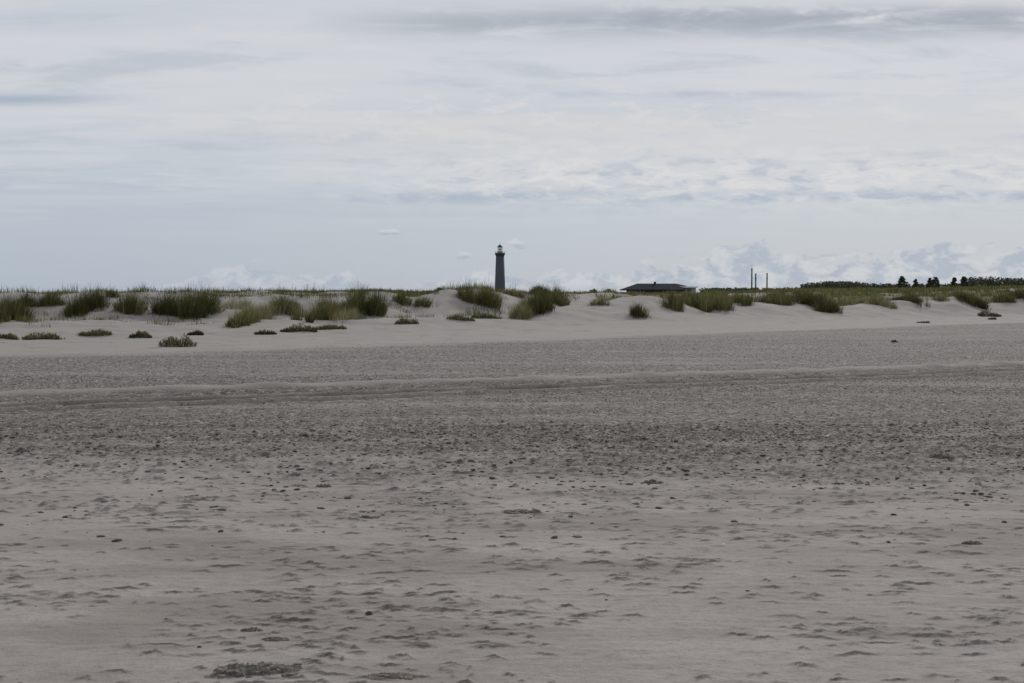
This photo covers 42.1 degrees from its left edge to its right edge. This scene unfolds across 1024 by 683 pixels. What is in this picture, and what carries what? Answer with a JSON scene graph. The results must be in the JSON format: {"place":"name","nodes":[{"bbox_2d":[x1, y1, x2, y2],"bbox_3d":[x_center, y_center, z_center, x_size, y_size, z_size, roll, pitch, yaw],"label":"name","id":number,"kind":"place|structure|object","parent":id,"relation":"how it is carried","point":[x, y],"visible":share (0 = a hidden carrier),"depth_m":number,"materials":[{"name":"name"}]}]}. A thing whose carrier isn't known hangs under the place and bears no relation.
{"place":"outdoors","nodes":[
{"label":"outdoors","id":0,"kind":"place"},
{"bbox_2d":[261,636,289,640],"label":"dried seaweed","id":1,"kind":"object","parent":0,"point":[276,638],"visible":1,"depth_m":6.33,"materials":[{"name":"grey plant"}]},
{"bbox_2d":[371,672,415,679],"bbox_3d":[-0.511,1.446,5.749,0.204,0.030,0.076,0,2,0],"label":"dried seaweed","id":2,"kind":"object","parent":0,"point":[402,675],"visible":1,"depth_m":5.73,"materials":[{"name":"grey plant"}]},
{"bbox_2d":[0,288,1023,682],"bbox_3d":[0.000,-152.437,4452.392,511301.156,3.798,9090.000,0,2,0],"label":"ground","id":3,"kind":"structure","parent":0,"point":[844,580],"depth_m":10.55,"materials":[{"name":"beige sand"}]},
{"bbox_2d":[0,333,19,339],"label":"beach plant","id":4,"kind":"object","parent":3,"relation":"on","point":[9,336],"visible":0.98,"depth_m":48.39,"materials":[{"name":"green plant"}]},
{"bbox_2d":[0,291,39,321],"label":"grass tuft","id":5,"kind":"object","parent":3,"relation":"on","point":[8,307],"visible":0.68,"depth_m":62.62,"materials":[{"name":"green plant"}]},
{"bbox_2d":[15,447,27,451],"bbox_3d":[-5.184,1.153,14.076,0.161,0.081,0.069,0,2,-8],"label":"sand clod","id":6,"kind":"object","parent":3,"relation":"on","point":[21,449],"visible":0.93,"depth_m":14.06,"materials":[{"name":"grey sand"}]},
{"bbox_2d":[11,291,37,307],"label":"grass tuft","id":7,"kind":"object","parent":3,"relation":"on","point":[28,300],"visible":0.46,"depth_m":66.37,"materials":[{"name":"green plant"}]},
{"bbox_2d":[19,332,64,339],"bbox_3d":[-17.072,-0.201,48.307,1.732,0.375,0.908,0,2,0],"label":"beach plant","id":8,"kind":"object","parent":3,"relation":"on","point":[40,336],"visible":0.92,"depth_m":48.20,"materials":[{"name":"green plant"}]},
{"bbox_2d":[31,289,65,306],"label":"grass tuft","id":9,"kind":"object","parent":3,"relation":"on","point":[49,300],"visible":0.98,"depth_m":66.80,"materials":[{"name":"green plant"}]},
{"bbox_2d":[59,290,95,317],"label":"grass tuft","id":10,"kind":"object","parent":3,"relation":"on","point":[77,307],"visible":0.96,"depth_m":65.34,"materials":[{"name":"green plant"}]},
{"bbox_2d":[70,283,113,311],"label":"grass tuft","id":11,"kind":"object","parent":3,"relation":"on","point":[98,297],"visible":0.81,"depth_m":66.66,"materials":[{"name":"green plant"}]},
{"bbox_2d":[76,329,111,335],"bbox_3d":[-15.960,-0.350,50.929,1.508,0.356,0.734,0,2,0],"label":"beach plant","id":12,"kind":"object","parent":3,"relation":"on","point":[99,333],"visible":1,"depth_m":50.78,"materials":[{"name":"green plant"}]},
{"bbox_2d":[104,286,119,297],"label":"grass tuft","id":13,"kind":"object","parent":3,"relation":"on","point":[113,291],"visible":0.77,"depth_m":69.72,"materials":[{"name":"green plant"}]},
{"bbox_2d":[109,284,155,315],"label":"grass tuft","id":14,"kind":"object","parent":3,"relation":"on","point":[129,305],"visible":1,"depth_m":66.19,"materials":[{"name":"green plant"}]},
{"bbox_2d":[128,330,151,337],"bbox_3d":[-13.744,-0.257,49.200,0.997,0.361,0.571,0,2,0],"label":"beach plant","id":15,"kind":"object","parent":3,"relation":"on","point":[139,335],"visible":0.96,"depth_m":49.14,"materials":[{"name":"green plant"}]},
{"bbox_2d":[147,290,182,317],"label":"grass tuft","id":16,"kind":"object","parent":3,"relation":"on","point":[163,307],"visible":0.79,"depth_m":66.45,"materials":[{"name":"green plant"}]},
{"bbox_2d":[159,332,197,346],"bbox_3d":[-10.755,-0.051,42.826,1.311,0.517,0.742,0,2,0],"label":"beach plant","id":17,"kind":"object","parent":3,"relation":"on","point":[169,342],"visible":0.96,"depth_m":42.73,"materials":[{"name":"green plant"}]},
{"bbox_2d":[169,286,218,319],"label":"grass tuft","id":18,"kind":"object","parent":3,"relation":"on","point":[195,310],"visible":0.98,"depth_m":66.07,"materials":[{"name":"green plant"}]},
{"bbox_2d":[187,330,203,335],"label":"beach plant","id":19,"kind":"object","parent":3,"relation":"on","point":[196,332],"visible":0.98,"depth_m":52.09,"materials":[{"name":"green plant"}]},
{"bbox_2d":[180,281,223,314],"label":"grass tuft","id":20,"kind":"object","parent":3,"relation":"on","point":[212,299],"visible":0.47,"depth_m":68.17,"materials":[{"name":"green plant"}]},
{"bbox_2d":[206,298,226,313],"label":"grass tuft","id":21,"kind":"object","parent":3,"relation":"on","point":[219,310],"visible":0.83,"depth_m":67.87,"materials":[{"name":"green plant"}]},
{"bbox_2d":[221,293,251,308],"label":"grass tuft","id":22,"kind":"object","parent":3,"relation":"on","point":[236,304],"visible":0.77,"depth_m":69.82,"materials":[{"name":"green plant"}]},
{"bbox_2d":[225,304,262,327],"bbox_3d":[-12.122,-1.321,60.817,1.649,1.383,4.786,0,2,0],"label":"grass tuft","id":23,"kind":"object","parent":3,"relation":"on","point":[248,318],"visible":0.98,"depth_m":59.83,"materials":[{"name":"green plant"}]},
{"bbox_2d":[241,627,263,631],"bbox_3d":[-1.279,1.421,6.530,0.121,0.034,0.046,0,2,0],"label":"sand clod","id":24,"kind":"object","parent":3,"relation":"on","point":[251,629],"visible":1,"depth_m":6.52,"materials":[{"name":"grey sand"}]},
{"bbox_2d":[213,661,301,677],"bbox_3d":[-1.116,1.443,5.824,0.387,0.053,0.201,0,2,0],"label":"seaweed","id":25,"kind":"object","parent":3,"relation":"on","point":[262,668],"visible":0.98,"depth_m":5.80,"materials":[{"name":"grey plant"}]},
{"bbox_2d":[237,289,280,319],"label":"grass tuft","id":26,"kind":"object","parent":3,"relation":"on","point":[267,313],"visible":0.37,"depth_m":66.95,"materials":[{"name":"green plant"}]},
{"bbox_2d":[254,329,276,334],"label":"beach plant","id":27,"kind":"object","parent":3,"relation":"on","point":[261,332],"visible":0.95,"depth_m":52.51,"materials":[{"name":"green plant"}]},
{"bbox_2d":[268,291,299,314],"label":"grass tuft","id":28,"kind":"object","parent":3,"relation":"on","point":[284,301],"visible":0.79,"depth_m":69.50,"materials":[{"name":"green plant"}]},
{"bbox_2d":[275,300,309,317],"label":"grass tuft","id":29,"kind":"object","parent":3,"relation":"on","point":[295,308],"visible":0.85,"depth_m":68.82,"materials":[{"name":"green plant"}]},
{"bbox_2d":[290,313,301,320],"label":"grass tuft","id":30,"kind":"object","parent":3,"relation":"on","point":[294,317],"visible":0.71,"depth_m":63.73,"materials":[{"name":"green plant"}]},
{"bbox_2d":[280,321,317,331],"bbox_3d":[-8.974,-0.608,56.057,1.761,0.493,0.860,0,2,0],"label":"beach plant","id":31,"kind":"object","parent":3,"relation":"on","point":[298,328],"visible":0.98,"depth_m":55.90,"materials":[{"name":"green plant"}]},
{"bbox_2d":[304,309,315,322],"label":"grass tuft","id":32,"kind":"object","parent":3,"relation":"on","point":[309,319],"visible":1,"depth_m":62.90,"materials":[{"name":"green plant"}]},
{"bbox_2d":[316,484,331,486],"bbox_3d":[-1.626,1.254,11.516,0.143,0.052,0.077,0,2,0],"label":"sand clod","id":33,"kind":"object","parent":3,"relation":"on","point":[325,485],"visible":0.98,"depth_m":11.49,"materials":[{"name":"grey sand"}]},
{"bbox_2d":[301,290,347,319],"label":"grass tuft","id":34,"kind":"object","parent":3,"relation":"on","point":[320,312],"visible":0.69,"depth_m":65.08,"materials":[{"name":"green plant"}]},
{"bbox_2d":[316,324,346,329],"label":"beach plant","id":35,"kind":"object","parent":3,"relation":"on","point":[329,326],"visible":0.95,"depth_m":57.15,"materials":[{"name":"green plant"}]},
{"bbox_2d":[325,303,366,322],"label":"grass tuft","id":36,"kind":"object","parent":3,"relation":"on","point":[353,315],"visible":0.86,"depth_m":65.22,"materials":[{"name":"green plant"}]},
{"bbox_2d":[342,281,377,316],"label":"grass tuft","id":37,"kind":"object","parent":3,"relation":"on","point":[357,300],"visible":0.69,"depth_m":70.89,"materials":[{"name":"green plant"}]},
{"bbox_2d":[362,515,379,518],"bbox_3d":[-1.052,1.307,9.868,0.148,0.036,0.073,0,2,0],"label":"sand clod","id":38,"kind":"object","parent":3,"relation":"on","point":[368,517],"visible":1,"depth_m":9.86,"materials":[{"name":"grey sand"}]},
{"bbox_2d":[364,286,394,316],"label":"grass tuft","id":39,"kind":"object","parent":3,"relation":"on","point":[380,305],"visible":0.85,"depth_m":71.05,"materials":[{"name":"green plant"}]},
{"bbox_2d":[391,289,412,305],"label":"grass tuft","id":40,"kind":"object","parent":3,"relation":"on","point":[403,299],"visible":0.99,"depth_m":75.87,"materials":[{"name":"green plant"}]},
{"bbox_2d":[395,317,418,323],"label":"beach plant","id":41,"kind":"object","parent":3,"relation":"on","point":[403,321],"visible":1,"depth_m":62.76,"materials":[{"name":"green plant"}]},
{"bbox_2d":[413,294,432,307],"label":"grass tuft","id":42,"kind":"object","parent":3,"relation":"on","point":[426,303],"visible":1,"depth_m":76.06,"materials":[{"name":"green plant"}]},
{"bbox_2d":[446,313,475,320],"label":"beach plant","id":43,"kind":"object","parent":3,"relation":"on","point":[468,318],"visible":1,"depth_m":65.89,"materials":[{"name":"green plant"}]},
{"bbox_2d":[454,278,487,304],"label":"grass tuft","id":44,"kind":"object","parent":3,"relation":"on","point":[467,295],"visible":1,"depth_m":78.90,"materials":[{"name":"green plant"}]},
{"bbox_2d":[471,312,501,318],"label":"beach plant","id":45,"kind":"object","parent":3,"relation":"on","point":[484,315],"visible":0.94,"depth_m":71.91,"materials":[{"name":"green plant"}]},
{"bbox_2d":[475,271,503,309],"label":"grass tuft","id":46,"kind":"object","parent":3,"relation":"on","point":[490,296],"visible":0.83,"depth_m":79.56,"materials":[{"name":"green plant"}]},
{"bbox_2d":[495,245,504,290],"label":"lighthouse","id":47,"kind":"object","parent":3,"relation":"on","point":[500,271],"visible":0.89,"depth_m":1274.67,"materials":[{"name":"grey brick"}]},
{"bbox_2d":[0,321,1023,670],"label":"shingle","id":48,"kind":"object","parent":3,"relation":"on","point":[572,459],"visible":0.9,"depth_m":16.64,"materials":[{"name":"grey gravel"}]},
{"bbox_2d":[0,279,1023,327],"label":"dune grass cover","id":49,"kind":"object","parent":3,"relation":"on","point":[844,291],"visible":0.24,"depth_m":108.14,"materials":[{"name":"green plant"}]},
{"bbox_2d":[501,286,525,297],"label":"grass tuft","id":50,"kind":"object","parent":3,"relation":"on","point":[509,292],"visible":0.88,"depth_m":86.51,"materials":[{"name":"green plant"}]},
{"bbox_2d":[505,298,536,319],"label":"grass tuft","id":51,"kind":"object","parent":3,"relation":"on","point":[521,311],"visible":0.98,"depth_m":70.32,"materials":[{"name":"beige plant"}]},
{"bbox_2d":[505,508,541,513],"bbox_3d":[0.070,1.297,10.122,0.318,0.060,0.138,0,2,0],"label":"sand clod","id":52,"kind":"object","parent":3,"relation":"on","point":[524,511],"visible":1,"depth_m":10.09,"materials":[{"name":"grey sand"}]},
{"bbox_2d":[513,287,557,316],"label":"grass tuft","id":53,"kind":"object","parent":3,"relation":"on","point":[542,304],"visible":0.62,"depth_m":72.33,"materials":[{"name":"green plant"}]},
{"bbox_2d":[529,283,550,296],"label":"grass tuft","id":54,"kind":"object","parent":3,"relation":"on","point":[537,289],"visible":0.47,"depth_m":91.06,"materials":[{"name":"green plant"}]},
{"bbox_2d":[545,277,571,306],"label":"grass tuft","id":55,"kind":"object","parent":3,"relation":"on","point":[561,299],"visible":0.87,"depth_m":90.36,"materials":[{"name":"green plant"}]},
{"bbox_2d":[589,296,610,305],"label":"grass tuft","id":56,"kind":"object","parent":3,"relation":"on","point":[602,302],"visible":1,"depth_m":78.55,"materials":[{"name":"green plant"}]},
{"bbox_2d":[628,301,651,318],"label":"grass tuft","id":57,"kind":"object","parent":3,"relation":"on","point":[636,311],"visible":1,"depth_m":75.45,"materials":[{"name":"green plant"}]},
{"bbox_2d":[620,282,684,292],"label":"building","id":58,"kind":"structure","parent":3,"relation":"on","point":[652,288],"depth_m":419.77,"materials":[{"name":"black brick"}]},
{"bbox_2d":[641,479,663,483],"bbox_3d":[1.232,1.241,11.681,0.209,0.066,0.098,-1,2,-17],"label":"sand clod","id":59,"kind":"object","parent":3,"relation":"on","point":[651,481],"visible":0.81,"depth_m":11.67,"materials":[{"name":"beige sand"}]},
{"bbox_2d":[658,282,686,311],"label":"grass tuft","id":60,"kind":"object","parent":3,"relation":"on","point":[674,302],"visible":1,"depth_m":80.66,"materials":[{"name":"green plant"}]},
{"bbox_2d":[679,286,697,292],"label":"flat roofed annex","id":61,"kind":"object","parent":3,"relation":"on","point":[690,288],"visible":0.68,"depth_m":422.02,"materials":[{"name":"white paint"}]},
{"bbox_2d":[674,290,715,312],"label":"grass tuft","id":62,"kind":"object","parent":3,"relation":"on","point":[697,302],"visible":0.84,"depth_m":83.56,"materials":[{"name":"green plant"}]},
{"bbox_2d":[696,288,736,311],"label":"grass tuft","id":63,"kind":"object","parent":3,"relation":"on","point":[719,302],"visible":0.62,"depth_m":84.15,"materials":[{"name":"green plant"}]},
{"bbox_2d":[724,290,755,305],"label":"grass tuft","id":64,"kind":"object","parent":3,"relation":"on","point":[744,301],"visible":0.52,"depth_m":87.03,"materials":[{"name":"green plant"}]},
{"bbox_2d":[751,268,752,290],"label":"signal post","id":65,"kind":"object","parent":3,"relation":"on","point":[751,279],"visible":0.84,"depth_m":329.55,"materials":[{"name":"metal"}]},
{"bbox_2d":[766,273,767,289],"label":"signal post","id":66,"kind":"object","parent":3,"relation":"on","point":[767,281],"visible":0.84,"depth_m":329.57,"materials":[{"name":"metal"}]},
{"bbox_2d":[758,287,801,305],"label":"grass tuft","id":67,"kind":"object","parent":3,"relation":"on","point":[782,298],"visible":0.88,"depth_m":90.06,"materials":[{"name":"green plant"}]},
{"bbox_2d":[791,289,813,305],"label":"grass tuft","id":68,"kind":"object","parent":3,"relation":"on","point":[802,296],"visible":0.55,"depth_m":90.90,"materials":[{"name":"green plant"}]},
{"bbox_2d":[803,288,843,313],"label":"grass tuft","id":69,"kind":"object","parent":3,"relation":"on","point":[819,303],"visible":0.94,"depth_m":88.25,"materials":[{"name":"green plant"}]},
{"bbox_2d":[831,296,857,303],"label":"grass tuft","id":70,"kind":"object","parent":3,"relation":"on","point":[848,300],"visible":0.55,"depth_m":116.75,"materials":[{"name":"green plant"}]},
{"bbox_2d":[697,276,1023,291],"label":"distant wood","id":71,"kind":"object","parent":3,"relation":"on","point":[979,281],"visible":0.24,"depth_m":456.09,"materials":[{"name":"green plant"}]},
{"bbox_2d":[849,291,897,309],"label":"grass tuft","id":72,"kind":"object","parent":3,"relation":"on","point":[877,300],"visible":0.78,"depth_m":94.30,"materials":[{"name":"plant"}]},
{"bbox_2d":[896,276,907,287],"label":"pine tree","id":73,"kind":"object","parent":3,"relation":"on","point":[901,281],"visible":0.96,"depth_m":419.07,"materials":[{"name":"green plant"}]},
{"bbox_2d":[889,291,930,306],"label":"grass tuft","id":74,"kind":"object","parent":3,"relation":"on","point":[913,298],"visible":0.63,"depth_m":96.82,"materials":[{"name":"green plant"}]},
{"bbox_2d":[911,279,918,287],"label":"pine tree","id":75,"kind":"object","parent":3,"relation":"on","point":[915,283],"visible":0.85,"depth_m":439.28,"materials":[{"name":"green plant"}]},
{"bbox_2d":[925,278,933,287],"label":"pine tree","id":76,"kind":"object","parent":3,"relation":"on","point":[929,281],"visible":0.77,"depth_m":429.33,"materials":[{"name":"green plant"}]},
{"bbox_2d":[929,277,941,286],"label":"pine tree","id":77,"kind":"object","parent":3,"relation":"on","point":[934,280],"visible":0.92,"depth_m":424.41,"materials":[{"name":"green plant"}]},
{"bbox_2d":[928,453,954,458],"bbox_3d":[4.365,1.172,13.531,0.286,0.083,0.117,0,2,0],"label":"sand clod","id":78,"kind":"object","parent":3,"relation":"on","point":[939,456],"visible":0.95,"depth_m":13.51,"materials":[{"name":"grey sand"}]},
{"bbox_2d":[932,292,950,301],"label":"grass tuft","id":79,"kind":"object","parent":3,"relation":"on","point":[939,297],"visible":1,"depth_m":98.41,"materials":[{"name":"green plant"}]},
{"bbox_2d":[950,277,958,286],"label":"pine tree","id":80,"kind":"object","parent":3,"relation":"on","point":[954,280],"visible":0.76,"depth_m":439.34,"materials":[{"name":"green plant"}]},
{"bbox_2d":[952,287,976,306],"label":"grass tuft","id":81,"kind":"object","parent":3,"relation":"on","point":[962,296],"visible":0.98,"depth_m":99.06,"materials":[{"name":"green plant"}]},
{"bbox_2d":[959,276,969,287],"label":"pine tree","id":82,"kind":"object","parent":3,"relation":"on","point":[963,281],"visible":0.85,"depth_m":429.11,"materials":[{"name":"green plant"}]},
{"bbox_2d":[961,541,981,544],"bbox_3d":[3.068,1.350,8.868,0.143,0.048,0.069,0,2,0],"label":"sand clod","id":83,"kind":"object","parent":3,"relation":"on","point":[972,542],"visible":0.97,"depth_m":8.86,"materials":[{"name":"grey sand"}]},
{"bbox_2d":[969,290,993,309],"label":"grass tuft","id":84,"kind":"object","parent":3,"relation":"on","point":[980,303],"visible":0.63,"depth_m":99.01,"materials":[{"name":"green plant"}]},
{"bbox_2d":[978,309,1000,316],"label":"beach plant","id":85,"kind":"object","parent":3,"relation":"on","point":[985,313],"visible":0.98,"depth_m":94.39,"materials":[{"name":"green plant"}]},
{"bbox_2d":[992,290,1016,302],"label":"grass tuft","id":86,"kind":"object","parent":3,"relation":"on","point":[1001,298],"visible":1,"depth_m":102.72,"materials":[{"name":"green plant"}]},
{"bbox_2d":[1003,287,1023,299],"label":"grass tuft","id":87,"kind":"object","parent":3,"relation":"on","point":[1018,294],"visible":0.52,"depth_m":104.63,"materials":[{"name":"green plant"}]},
{"bbox_2d":[0,0,1023,292],"label":"sky","id":88,"kind":"structure","parent":0,"point":[228,144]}
]}

